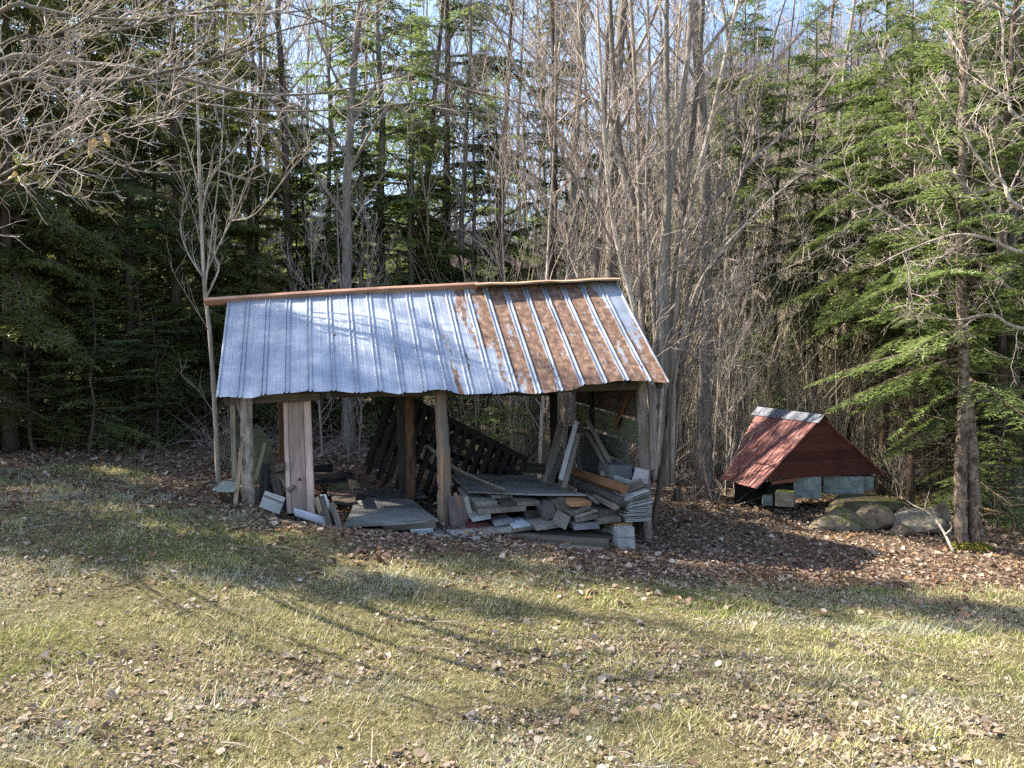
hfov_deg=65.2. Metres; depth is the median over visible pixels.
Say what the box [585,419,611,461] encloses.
board
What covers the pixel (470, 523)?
board
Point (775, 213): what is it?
bare tree
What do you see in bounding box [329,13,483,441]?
hemlock tree
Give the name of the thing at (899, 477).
bush
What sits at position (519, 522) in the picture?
board
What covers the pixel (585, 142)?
bare tree
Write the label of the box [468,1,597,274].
bare tree
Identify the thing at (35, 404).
young conifer
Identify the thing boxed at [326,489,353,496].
plank
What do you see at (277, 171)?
spruce tree
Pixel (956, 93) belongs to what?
bare tree
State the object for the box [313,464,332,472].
beam
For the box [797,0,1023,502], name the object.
hemlock tree
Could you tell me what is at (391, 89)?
hemlock tree
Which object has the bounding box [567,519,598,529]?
board
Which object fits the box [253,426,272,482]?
panel
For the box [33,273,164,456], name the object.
young conifer
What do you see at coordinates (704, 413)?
bare tree
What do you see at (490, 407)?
young conifer
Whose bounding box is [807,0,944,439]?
hemlock tree
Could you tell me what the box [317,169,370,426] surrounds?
spruce tree
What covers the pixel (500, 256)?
bare tree
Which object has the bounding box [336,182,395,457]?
sapling
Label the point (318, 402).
sapling
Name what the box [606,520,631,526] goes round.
board
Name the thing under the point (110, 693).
lawn leaves
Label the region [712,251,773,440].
sapling
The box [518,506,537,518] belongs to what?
board
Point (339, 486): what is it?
plank
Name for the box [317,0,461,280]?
bare tree
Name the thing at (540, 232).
hemlock tree
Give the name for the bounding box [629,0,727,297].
bare tree
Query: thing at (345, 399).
sapling
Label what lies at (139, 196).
bare tree
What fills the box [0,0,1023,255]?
sky
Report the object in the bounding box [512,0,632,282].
bare tree
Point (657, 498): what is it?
pole
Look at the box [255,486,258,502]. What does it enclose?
board
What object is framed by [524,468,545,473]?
board
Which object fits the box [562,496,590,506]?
board
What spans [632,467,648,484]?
panel
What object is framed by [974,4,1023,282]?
hemlock tree
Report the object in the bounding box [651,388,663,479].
pole
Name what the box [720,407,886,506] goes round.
red hut
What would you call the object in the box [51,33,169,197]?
bare tree
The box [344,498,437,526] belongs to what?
plywood sheet
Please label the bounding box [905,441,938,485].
bush
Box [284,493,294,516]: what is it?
board
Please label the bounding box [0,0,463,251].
beech tree
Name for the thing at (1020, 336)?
hemlock tree
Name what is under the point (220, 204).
spruce tree
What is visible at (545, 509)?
wood block
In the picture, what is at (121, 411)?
bush
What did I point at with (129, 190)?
spruce tree
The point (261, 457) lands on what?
stick
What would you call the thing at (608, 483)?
beam
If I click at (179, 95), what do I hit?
bare tree
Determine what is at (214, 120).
spruce tree
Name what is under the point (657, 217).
bare tree
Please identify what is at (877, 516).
boulder
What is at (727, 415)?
sapling
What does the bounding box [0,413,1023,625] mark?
leaf litter
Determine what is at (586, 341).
open shed
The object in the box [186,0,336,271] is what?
bare tree
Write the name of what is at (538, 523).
board
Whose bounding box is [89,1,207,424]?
spruce tree
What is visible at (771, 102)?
hemlock tree
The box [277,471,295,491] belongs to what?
board
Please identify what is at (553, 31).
bare tree
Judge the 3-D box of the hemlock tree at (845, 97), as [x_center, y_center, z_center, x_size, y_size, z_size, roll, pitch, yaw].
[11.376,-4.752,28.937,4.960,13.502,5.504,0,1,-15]
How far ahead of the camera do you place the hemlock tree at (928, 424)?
11.92 m
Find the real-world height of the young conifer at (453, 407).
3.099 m
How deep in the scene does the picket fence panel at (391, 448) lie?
10.15 m
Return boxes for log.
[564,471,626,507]
[570,480,610,508]
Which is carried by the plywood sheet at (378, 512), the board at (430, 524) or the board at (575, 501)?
the board at (430, 524)
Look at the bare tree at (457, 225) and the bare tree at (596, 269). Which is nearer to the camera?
the bare tree at (596, 269)
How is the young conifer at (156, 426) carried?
on the ground at (456, 702)
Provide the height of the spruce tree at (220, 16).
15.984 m
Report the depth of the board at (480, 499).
8.63 m
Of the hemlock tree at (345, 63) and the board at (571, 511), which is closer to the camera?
the board at (571, 511)
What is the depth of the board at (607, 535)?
8.28 m
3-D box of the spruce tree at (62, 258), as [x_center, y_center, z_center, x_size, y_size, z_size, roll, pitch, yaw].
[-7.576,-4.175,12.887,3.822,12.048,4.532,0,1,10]
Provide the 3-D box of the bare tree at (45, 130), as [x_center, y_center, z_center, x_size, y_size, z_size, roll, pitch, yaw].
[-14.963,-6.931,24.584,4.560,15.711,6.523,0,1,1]
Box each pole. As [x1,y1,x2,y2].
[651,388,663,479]
[652,388,672,528]
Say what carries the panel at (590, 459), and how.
on the beam at (608, 483)
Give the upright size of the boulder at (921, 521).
0.371 m
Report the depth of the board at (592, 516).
8.19 m
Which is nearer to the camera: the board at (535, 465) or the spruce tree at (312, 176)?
the board at (535, 465)
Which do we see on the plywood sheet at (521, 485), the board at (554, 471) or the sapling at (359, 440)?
the board at (554, 471)
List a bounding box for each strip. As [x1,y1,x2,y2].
[425,444,505,490]
[427,447,502,492]
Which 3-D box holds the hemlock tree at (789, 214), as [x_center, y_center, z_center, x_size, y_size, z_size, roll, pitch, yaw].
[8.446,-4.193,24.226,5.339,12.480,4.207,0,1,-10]
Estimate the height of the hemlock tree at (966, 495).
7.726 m
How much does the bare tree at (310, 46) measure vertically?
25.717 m
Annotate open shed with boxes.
[203,278,670,540]
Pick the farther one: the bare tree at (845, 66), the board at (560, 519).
the bare tree at (845, 66)
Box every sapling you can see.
[149,0,315,483]
[276,178,349,456]
[298,151,378,460]
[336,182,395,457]
[459,123,544,463]
[672,209,713,392]
[676,156,767,465]
[681,221,717,439]
[711,248,764,495]
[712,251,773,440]
[723,251,771,408]
[749,71,857,410]
[750,152,811,399]
[831,217,879,420]
[894,96,970,470]
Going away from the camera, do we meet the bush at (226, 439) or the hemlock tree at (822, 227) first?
the bush at (226, 439)
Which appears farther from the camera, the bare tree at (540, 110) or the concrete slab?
the bare tree at (540, 110)
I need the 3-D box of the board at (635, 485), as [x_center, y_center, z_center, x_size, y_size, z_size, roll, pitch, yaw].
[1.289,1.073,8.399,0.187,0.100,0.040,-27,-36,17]
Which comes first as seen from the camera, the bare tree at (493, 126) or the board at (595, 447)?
the board at (595, 447)
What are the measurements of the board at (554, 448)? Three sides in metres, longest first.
0.821 x 0.086 x 0.032 m
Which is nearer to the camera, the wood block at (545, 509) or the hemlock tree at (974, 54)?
the wood block at (545, 509)
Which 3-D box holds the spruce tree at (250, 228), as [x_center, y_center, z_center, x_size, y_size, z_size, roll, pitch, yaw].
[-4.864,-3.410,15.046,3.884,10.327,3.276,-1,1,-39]
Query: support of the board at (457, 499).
on the board at (498, 508)
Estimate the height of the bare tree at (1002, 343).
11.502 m
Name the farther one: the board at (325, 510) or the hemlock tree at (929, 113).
the hemlock tree at (929, 113)
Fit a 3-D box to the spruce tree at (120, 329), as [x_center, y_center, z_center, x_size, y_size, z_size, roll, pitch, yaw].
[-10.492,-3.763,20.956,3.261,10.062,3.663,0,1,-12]
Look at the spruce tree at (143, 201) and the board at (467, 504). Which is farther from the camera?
the spruce tree at (143, 201)
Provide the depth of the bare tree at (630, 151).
19.40 m
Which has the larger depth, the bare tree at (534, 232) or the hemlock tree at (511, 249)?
the bare tree at (534, 232)
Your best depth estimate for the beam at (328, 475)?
9.63 m
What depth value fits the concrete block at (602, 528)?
8.46 m
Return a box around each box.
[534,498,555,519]
[599,461,631,478]
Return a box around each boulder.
[805,505,865,531]
[824,494,915,513]
[855,503,894,530]
[890,523,914,536]
[892,507,945,533]
[932,500,950,530]
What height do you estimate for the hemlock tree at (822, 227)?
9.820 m
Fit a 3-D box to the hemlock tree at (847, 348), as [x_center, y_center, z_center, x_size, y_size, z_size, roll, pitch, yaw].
[6.572,-2.349,15.461,3.602,8.838,3.247,0,1,23]
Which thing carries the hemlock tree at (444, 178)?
on the ground at (456, 702)
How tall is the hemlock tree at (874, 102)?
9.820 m
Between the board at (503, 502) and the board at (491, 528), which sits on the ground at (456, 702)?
the board at (491, 528)
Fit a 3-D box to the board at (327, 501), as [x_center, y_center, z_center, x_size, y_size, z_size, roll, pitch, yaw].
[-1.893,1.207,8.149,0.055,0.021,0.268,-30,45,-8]
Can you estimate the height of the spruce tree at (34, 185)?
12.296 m
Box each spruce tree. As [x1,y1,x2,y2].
[0,0,102,449]
[0,0,145,407]
[0,0,145,451]
[0,0,170,425]
[0,0,191,447]
[0,0,238,447]
[13,4,81,398]
[51,0,259,434]
[54,3,166,402]
[69,47,161,409]
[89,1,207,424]
[124,0,208,360]
[136,0,284,424]
[136,39,275,438]
[164,0,278,300]
[168,0,340,439]
[187,86,276,417]
[241,41,312,293]
[258,149,340,436]
[259,114,314,291]
[261,86,367,431]
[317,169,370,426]
[871,0,1023,481]
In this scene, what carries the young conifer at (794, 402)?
on the ground at (456, 702)
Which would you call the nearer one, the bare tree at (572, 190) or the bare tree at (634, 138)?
the bare tree at (572, 190)
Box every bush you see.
[102,387,144,441]
[192,407,256,468]
[675,408,753,501]
[869,441,925,498]
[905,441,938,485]
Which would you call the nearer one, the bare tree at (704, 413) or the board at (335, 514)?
the board at (335, 514)
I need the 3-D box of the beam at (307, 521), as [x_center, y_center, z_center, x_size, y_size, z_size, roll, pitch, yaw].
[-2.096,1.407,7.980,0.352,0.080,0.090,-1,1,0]
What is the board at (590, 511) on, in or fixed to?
on the board at (592, 516)
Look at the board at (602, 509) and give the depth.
8.35 m
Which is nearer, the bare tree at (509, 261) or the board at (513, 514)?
the board at (513, 514)
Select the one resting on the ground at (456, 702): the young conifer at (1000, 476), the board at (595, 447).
the young conifer at (1000, 476)
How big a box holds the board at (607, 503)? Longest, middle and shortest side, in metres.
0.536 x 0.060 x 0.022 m
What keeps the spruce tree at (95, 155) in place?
on the ground at (456, 702)
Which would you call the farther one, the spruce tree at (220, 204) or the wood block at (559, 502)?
the spruce tree at (220, 204)
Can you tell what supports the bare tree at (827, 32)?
on the ground at (456, 702)
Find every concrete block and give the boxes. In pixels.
[593,524,608,532]
[604,524,634,536]
[609,535,634,549]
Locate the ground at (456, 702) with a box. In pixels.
[0,138,1023,767]
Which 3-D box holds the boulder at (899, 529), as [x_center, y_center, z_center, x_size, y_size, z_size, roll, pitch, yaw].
[4.936,1.851,10.140,0.302,0.173,0.170,0,1,0]
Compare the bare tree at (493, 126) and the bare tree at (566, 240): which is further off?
the bare tree at (493, 126)
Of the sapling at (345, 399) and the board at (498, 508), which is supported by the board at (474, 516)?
the board at (498, 508)
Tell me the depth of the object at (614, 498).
8.64 m
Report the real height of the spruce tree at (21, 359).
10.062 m
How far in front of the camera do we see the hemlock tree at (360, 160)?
15.09 m
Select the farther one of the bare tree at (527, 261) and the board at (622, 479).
the bare tree at (527, 261)
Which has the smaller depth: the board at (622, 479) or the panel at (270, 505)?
the panel at (270, 505)
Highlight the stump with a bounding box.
[673,487,681,501]
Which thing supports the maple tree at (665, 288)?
on the ground at (456, 702)
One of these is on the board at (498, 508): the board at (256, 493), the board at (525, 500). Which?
the board at (525, 500)
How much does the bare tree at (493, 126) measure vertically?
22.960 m
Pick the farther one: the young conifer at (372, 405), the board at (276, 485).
the young conifer at (372, 405)
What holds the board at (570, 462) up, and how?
on the plywood sheet at (521, 485)
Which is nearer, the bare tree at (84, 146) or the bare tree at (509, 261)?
the bare tree at (84, 146)
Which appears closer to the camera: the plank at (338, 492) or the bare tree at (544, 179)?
the plank at (338, 492)
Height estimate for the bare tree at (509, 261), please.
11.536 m
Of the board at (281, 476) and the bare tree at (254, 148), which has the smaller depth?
the board at (281, 476)
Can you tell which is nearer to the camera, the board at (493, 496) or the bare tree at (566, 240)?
the board at (493, 496)
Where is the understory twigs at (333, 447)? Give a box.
[0,382,804,505]
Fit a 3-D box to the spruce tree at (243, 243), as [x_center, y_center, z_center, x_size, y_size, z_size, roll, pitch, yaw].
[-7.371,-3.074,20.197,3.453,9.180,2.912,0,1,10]
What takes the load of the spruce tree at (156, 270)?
on the ground at (456, 702)
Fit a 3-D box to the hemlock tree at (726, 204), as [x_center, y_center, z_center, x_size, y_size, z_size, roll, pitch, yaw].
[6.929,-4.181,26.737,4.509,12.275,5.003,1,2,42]
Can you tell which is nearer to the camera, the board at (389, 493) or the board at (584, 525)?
the board at (584, 525)
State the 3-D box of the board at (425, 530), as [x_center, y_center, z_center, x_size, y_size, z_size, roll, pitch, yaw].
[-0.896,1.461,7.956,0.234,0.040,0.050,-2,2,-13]
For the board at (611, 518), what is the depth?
8.19 m
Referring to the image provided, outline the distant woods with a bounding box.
[48,0,1023,398]
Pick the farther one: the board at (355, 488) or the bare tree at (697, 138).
the bare tree at (697, 138)
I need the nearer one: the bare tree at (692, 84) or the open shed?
the open shed
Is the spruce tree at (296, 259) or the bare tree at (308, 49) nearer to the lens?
the spruce tree at (296, 259)
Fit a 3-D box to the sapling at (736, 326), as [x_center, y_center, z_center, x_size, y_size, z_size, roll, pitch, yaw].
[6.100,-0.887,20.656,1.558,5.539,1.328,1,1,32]
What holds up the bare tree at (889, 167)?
on the ground at (456, 702)
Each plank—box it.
[325,483,350,489]
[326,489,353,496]
[332,496,356,504]
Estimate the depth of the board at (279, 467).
8.36 m
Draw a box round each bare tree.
[0,2,81,186]
[12,2,203,407]
[17,2,181,422]
[39,0,244,334]
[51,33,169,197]
[126,1,270,301]
[130,0,434,291]
[131,0,246,301]
[142,0,381,288]
[144,0,456,450]
[151,0,342,268]
[161,0,271,377]
[179,0,368,290]
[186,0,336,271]
[193,28,331,283]
[242,0,343,261]
[265,0,408,283]
[277,0,415,288]
[295,0,529,435]
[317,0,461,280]
[353,0,549,441]
[368,0,486,279]
[369,0,499,279]
[376,0,604,443]
[381,0,747,460]
[395,0,536,282]
[396,0,723,461]
[438,0,597,281]
[450,0,559,279]
[460,0,619,478]
[460,0,681,462]
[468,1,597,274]
[470,0,677,428]
[478,131,539,405]
[480,0,625,411]
[480,84,591,412]
[487,0,604,280]
[490,0,679,405]
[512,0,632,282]
[516,0,978,497]
[521,121,621,424]
[527,0,661,408]
[562,2,685,309]
[566,0,719,448]
[579,0,791,473]
[592,0,697,275]
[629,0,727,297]
[631,0,756,443]
[642,0,770,330]
[643,0,797,441]
[653,0,844,448]
[697,0,846,408]
[713,0,904,361]
[731,8,833,408]
[731,183,798,329]
[748,0,866,401]
[760,0,1023,384]
[763,0,927,429]
[768,0,906,445]
[844,0,984,365]
[866,0,973,465]
[870,79,916,334]
[872,0,1023,517]
[895,8,1022,427]
[910,29,1023,286]
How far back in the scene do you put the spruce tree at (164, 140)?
29.85 m
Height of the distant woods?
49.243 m
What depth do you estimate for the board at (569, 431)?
9.88 m
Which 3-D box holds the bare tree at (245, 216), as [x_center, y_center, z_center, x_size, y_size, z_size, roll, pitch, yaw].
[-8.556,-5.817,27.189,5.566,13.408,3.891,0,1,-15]
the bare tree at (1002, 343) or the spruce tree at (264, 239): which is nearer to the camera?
the bare tree at (1002, 343)
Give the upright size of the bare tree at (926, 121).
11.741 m
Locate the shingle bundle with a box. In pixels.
[613,488,652,521]
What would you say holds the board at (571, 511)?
on the board at (590, 511)
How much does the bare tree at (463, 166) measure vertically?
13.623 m
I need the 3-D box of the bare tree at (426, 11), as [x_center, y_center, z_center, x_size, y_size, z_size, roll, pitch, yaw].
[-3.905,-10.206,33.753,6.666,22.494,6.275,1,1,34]
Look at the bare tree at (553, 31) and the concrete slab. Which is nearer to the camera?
the concrete slab
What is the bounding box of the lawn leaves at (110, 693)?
[0,485,1023,767]
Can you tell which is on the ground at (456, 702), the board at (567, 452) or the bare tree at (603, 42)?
the bare tree at (603, 42)
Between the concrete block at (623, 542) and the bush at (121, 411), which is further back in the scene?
the bush at (121, 411)
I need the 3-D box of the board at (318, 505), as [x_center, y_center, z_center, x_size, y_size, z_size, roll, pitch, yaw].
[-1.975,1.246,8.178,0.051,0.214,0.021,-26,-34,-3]
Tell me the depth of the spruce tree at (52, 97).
28.65 m
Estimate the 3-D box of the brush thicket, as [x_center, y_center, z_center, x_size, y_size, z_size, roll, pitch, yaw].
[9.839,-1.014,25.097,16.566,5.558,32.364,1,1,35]
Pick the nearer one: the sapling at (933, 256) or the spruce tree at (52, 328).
the spruce tree at (52, 328)
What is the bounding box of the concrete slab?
[425,528,479,540]
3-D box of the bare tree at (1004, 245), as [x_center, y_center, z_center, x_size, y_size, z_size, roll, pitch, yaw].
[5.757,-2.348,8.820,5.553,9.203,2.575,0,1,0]
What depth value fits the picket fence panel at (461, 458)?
10.39 m
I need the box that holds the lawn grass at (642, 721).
[0,431,1023,767]
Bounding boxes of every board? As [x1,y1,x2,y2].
[212,481,235,491]
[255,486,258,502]
[258,463,269,503]
[268,481,291,513]
[269,468,283,495]
[271,462,285,472]
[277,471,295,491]
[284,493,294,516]
[314,497,322,514]
[319,495,332,527]
[320,494,330,509]
[329,502,342,528]
[344,472,364,500]
[355,489,426,498]
[383,519,435,530]
[410,528,433,533]
[453,492,462,507]
[458,487,497,505]
[459,493,525,513]
[460,520,512,534]
[463,496,471,513]
[466,517,488,527]
[468,508,490,521]
[486,493,512,498]
[487,514,513,526]
[491,513,506,517]
[495,495,546,499]
[496,498,515,506]
[504,532,608,549]
[506,512,522,517]
[508,521,533,531]
[509,517,530,527]
[510,495,539,505]
[511,541,602,551]
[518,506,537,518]
[519,463,545,468]
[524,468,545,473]
[524,529,612,539]
[525,516,558,529]
[543,423,563,485]
[548,453,562,486]
[551,509,570,528]
[558,420,578,480]
[561,433,580,489]
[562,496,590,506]
[564,505,590,515]
[566,426,572,467]
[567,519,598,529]
[568,513,597,521]
[574,506,597,517]
[581,493,622,515]
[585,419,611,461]
[585,432,605,462]
[585,493,599,503]
[591,494,619,510]
[593,514,620,523]
[600,471,632,483]
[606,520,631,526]
[626,478,643,492]
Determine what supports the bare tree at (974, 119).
on the ground at (456, 702)
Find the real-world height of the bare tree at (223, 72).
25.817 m
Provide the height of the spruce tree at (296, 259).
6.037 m
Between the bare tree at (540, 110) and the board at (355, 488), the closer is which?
the board at (355, 488)
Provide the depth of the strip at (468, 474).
8.76 m
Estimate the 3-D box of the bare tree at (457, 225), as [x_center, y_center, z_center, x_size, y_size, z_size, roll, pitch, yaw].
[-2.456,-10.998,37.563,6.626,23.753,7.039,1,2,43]
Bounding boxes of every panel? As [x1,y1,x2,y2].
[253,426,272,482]
[259,491,284,515]
[283,392,314,513]
[294,508,324,524]
[364,396,527,497]
[365,397,512,494]
[448,495,468,527]
[579,438,612,479]
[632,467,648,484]
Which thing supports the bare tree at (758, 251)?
on the ground at (456, 702)
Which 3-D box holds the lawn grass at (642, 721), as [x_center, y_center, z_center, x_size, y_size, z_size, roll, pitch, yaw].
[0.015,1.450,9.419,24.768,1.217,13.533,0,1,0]
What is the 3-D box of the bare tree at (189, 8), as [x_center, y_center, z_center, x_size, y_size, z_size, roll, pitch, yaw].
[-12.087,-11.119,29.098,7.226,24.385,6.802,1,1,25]
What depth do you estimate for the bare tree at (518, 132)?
27.82 m
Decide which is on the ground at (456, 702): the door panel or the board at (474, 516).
the door panel
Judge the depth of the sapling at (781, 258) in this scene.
17.79 m
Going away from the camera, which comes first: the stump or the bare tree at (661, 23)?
the stump
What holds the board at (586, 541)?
on the ground at (456, 702)
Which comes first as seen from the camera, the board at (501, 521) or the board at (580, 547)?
the board at (580, 547)
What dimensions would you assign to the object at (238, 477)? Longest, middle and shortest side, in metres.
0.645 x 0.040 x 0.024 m
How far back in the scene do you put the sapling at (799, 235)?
17.00 m
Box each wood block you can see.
[544,496,569,513]
[762,494,772,505]
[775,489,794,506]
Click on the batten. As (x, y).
(582, 430)
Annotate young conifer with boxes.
[0,233,96,448]
[0,265,86,450]
[0,290,59,447]
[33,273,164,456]
[70,265,203,450]
[111,305,209,451]
[273,261,372,441]
[325,397,395,448]
[419,396,507,455]
[424,396,534,474]
[477,396,549,477]
[781,385,806,410]
[944,356,1023,534]
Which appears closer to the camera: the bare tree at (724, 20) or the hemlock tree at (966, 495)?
the hemlock tree at (966, 495)
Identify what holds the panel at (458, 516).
on the ground at (456, 702)
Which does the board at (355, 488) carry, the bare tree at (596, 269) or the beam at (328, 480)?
the beam at (328, 480)
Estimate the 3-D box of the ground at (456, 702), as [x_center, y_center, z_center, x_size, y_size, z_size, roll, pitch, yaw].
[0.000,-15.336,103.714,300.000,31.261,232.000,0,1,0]
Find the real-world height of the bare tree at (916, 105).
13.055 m
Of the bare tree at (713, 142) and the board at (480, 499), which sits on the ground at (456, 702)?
the bare tree at (713, 142)
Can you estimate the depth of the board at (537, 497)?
8.79 m
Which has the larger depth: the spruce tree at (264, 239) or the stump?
the spruce tree at (264, 239)
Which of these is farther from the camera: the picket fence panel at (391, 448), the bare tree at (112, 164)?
the bare tree at (112, 164)
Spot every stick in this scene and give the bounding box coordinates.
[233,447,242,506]
[255,442,266,479]
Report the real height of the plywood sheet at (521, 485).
0.026 m
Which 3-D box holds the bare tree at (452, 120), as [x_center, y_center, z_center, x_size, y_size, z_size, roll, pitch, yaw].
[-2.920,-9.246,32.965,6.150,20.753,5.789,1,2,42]
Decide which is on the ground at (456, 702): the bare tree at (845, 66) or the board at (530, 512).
the bare tree at (845, 66)
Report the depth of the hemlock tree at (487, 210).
23.70 m
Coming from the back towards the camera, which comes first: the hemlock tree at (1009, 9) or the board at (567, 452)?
the hemlock tree at (1009, 9)
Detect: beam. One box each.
[292,520,319,525]
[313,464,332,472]
[314,472,343,478]
[314,477,345,482]
[570,466,628,494]
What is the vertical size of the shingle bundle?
0.333 m
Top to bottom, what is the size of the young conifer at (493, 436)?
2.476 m
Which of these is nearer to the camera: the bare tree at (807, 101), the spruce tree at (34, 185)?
the spruce tree at (34, 185)
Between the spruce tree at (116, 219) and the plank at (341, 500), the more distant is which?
the spruce tree at (116, 219)
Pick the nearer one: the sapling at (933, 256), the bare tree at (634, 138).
the sapling at (933, 256)
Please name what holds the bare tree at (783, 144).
on the ground at (456, 702)
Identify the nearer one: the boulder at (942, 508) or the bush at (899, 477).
the boulder at (942, 508)
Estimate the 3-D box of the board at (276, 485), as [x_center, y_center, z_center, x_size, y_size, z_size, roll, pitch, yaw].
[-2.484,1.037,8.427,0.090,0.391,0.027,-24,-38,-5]
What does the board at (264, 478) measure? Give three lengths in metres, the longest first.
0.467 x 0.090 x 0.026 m
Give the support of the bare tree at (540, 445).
on the ground at (456, 702)
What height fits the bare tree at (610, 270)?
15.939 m
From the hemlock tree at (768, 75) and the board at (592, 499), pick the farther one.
the hemlock tree at (768, 75)
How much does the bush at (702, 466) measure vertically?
1.498 m
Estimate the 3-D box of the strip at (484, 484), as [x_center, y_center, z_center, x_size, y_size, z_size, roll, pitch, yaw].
[-0.562,0.949,8.934,0.069,0.406,1.304,-1,2,-43]
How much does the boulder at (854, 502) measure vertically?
0.371 m
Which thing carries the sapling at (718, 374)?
on the ground at (456, 702)
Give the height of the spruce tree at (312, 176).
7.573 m
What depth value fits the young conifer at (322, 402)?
14.27 m
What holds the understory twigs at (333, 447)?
on the ground at (456, 702)
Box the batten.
[577,429,588,431]
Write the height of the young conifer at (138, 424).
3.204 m
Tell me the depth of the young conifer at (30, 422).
11.51 m
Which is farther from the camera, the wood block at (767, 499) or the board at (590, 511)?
the wood block at (767, 499)
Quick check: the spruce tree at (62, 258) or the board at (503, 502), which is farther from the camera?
the spruce tree at (62, 258)
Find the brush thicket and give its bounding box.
[386,169,1023,491]
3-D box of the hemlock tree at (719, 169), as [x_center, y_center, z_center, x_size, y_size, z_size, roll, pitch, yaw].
[5.976,-4.248,24.983,4.207,12.480,5.339,0,1,-5]
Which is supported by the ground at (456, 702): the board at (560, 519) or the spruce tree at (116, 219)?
the spruce tree at (116, 219)
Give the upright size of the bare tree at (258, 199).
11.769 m
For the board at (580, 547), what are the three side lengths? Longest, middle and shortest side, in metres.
1.393 x 0.073 x 0.035 m
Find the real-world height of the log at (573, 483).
0.186 m
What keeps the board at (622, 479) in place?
on the board at (635, 485)
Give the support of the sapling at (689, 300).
on the ground at (456, 702)
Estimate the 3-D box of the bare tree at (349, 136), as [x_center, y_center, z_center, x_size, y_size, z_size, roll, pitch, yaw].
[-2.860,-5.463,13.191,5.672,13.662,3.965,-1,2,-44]
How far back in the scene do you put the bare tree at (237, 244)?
28.58 m
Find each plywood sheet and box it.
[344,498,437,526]
[451,474,585,495]
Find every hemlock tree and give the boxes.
[239,0,391,427]
[282,0,490,427]
[293,0,564,437]
[293,82,406,439]
[321,1,485,402]
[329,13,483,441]
[413,45,578,448]
[451,29,546,409]
[480,0,641,438]
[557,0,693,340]
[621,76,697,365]
[644,0,869,444]
[644,45,790,423]
[646,76,782,399]
[681,0,825,421]
[716,0,902,436]
[727,41,847,404]
[752,4,871,417]
[757,28,954,453]
[769,0,1023,495]
[772,38,909,436]
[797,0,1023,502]
[797,65,895,369]
[803,0,1023,551]
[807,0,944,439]
[835,0,1021,489]
[847,0,1023,515]
[854,14,975,398]
[871,18,1023,517]
[876,0,1008,422]
[887,0,1023,480]
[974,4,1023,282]
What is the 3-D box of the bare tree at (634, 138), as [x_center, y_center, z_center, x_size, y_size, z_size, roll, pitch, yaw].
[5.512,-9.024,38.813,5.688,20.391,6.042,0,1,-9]
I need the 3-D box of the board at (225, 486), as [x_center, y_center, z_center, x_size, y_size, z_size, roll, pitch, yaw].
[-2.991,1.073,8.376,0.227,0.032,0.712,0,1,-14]
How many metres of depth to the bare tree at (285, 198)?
15.29 m
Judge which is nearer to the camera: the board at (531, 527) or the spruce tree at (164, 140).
the board at (531, 527)
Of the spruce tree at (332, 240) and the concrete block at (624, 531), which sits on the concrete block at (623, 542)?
the concrete block at (624, 531)
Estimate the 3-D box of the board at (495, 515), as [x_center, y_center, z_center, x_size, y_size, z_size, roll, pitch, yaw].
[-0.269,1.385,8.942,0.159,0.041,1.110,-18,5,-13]
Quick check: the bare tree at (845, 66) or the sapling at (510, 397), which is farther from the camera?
the bare tree at (845, 66)
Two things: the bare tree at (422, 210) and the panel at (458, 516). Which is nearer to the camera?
the panel at (458, 516)
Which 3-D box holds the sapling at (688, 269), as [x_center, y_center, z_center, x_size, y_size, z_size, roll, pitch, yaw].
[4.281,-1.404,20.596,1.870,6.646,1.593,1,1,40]
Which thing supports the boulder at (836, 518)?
on the ground at (456, 702)
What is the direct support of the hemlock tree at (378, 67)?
on the ground at (456, 702)
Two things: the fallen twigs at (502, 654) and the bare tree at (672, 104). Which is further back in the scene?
the bare tree at (672, 104)
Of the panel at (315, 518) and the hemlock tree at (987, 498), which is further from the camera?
the hemlock tree at (987, 498)
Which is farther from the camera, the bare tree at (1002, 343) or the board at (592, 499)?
the bare tree at (1002, 343)
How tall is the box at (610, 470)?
0.152 m
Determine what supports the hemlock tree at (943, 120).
on the ground at (456, 702)
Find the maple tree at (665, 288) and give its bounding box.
[415,0,896,485]
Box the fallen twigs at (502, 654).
[0,440,1023,767]
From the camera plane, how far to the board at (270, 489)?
8.44 m
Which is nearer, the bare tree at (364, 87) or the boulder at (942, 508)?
the boulder at (942, 508)
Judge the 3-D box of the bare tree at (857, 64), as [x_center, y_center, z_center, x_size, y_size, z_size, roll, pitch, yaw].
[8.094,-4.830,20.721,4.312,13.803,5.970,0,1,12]
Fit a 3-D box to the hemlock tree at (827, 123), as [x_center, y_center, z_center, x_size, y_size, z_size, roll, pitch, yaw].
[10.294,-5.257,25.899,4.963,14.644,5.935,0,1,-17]
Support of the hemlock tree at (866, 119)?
on the ground at (456, 702)
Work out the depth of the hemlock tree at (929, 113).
24.93 m
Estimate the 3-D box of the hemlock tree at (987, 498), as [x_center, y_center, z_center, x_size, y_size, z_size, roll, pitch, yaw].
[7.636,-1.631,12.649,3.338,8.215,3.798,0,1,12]
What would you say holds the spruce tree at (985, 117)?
on the ground at (456, 702)
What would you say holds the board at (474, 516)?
on the board at (470, 523)
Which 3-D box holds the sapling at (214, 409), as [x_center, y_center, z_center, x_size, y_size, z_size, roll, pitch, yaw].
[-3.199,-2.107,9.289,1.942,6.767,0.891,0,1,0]
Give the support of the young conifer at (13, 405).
on the ground at (456, 702)

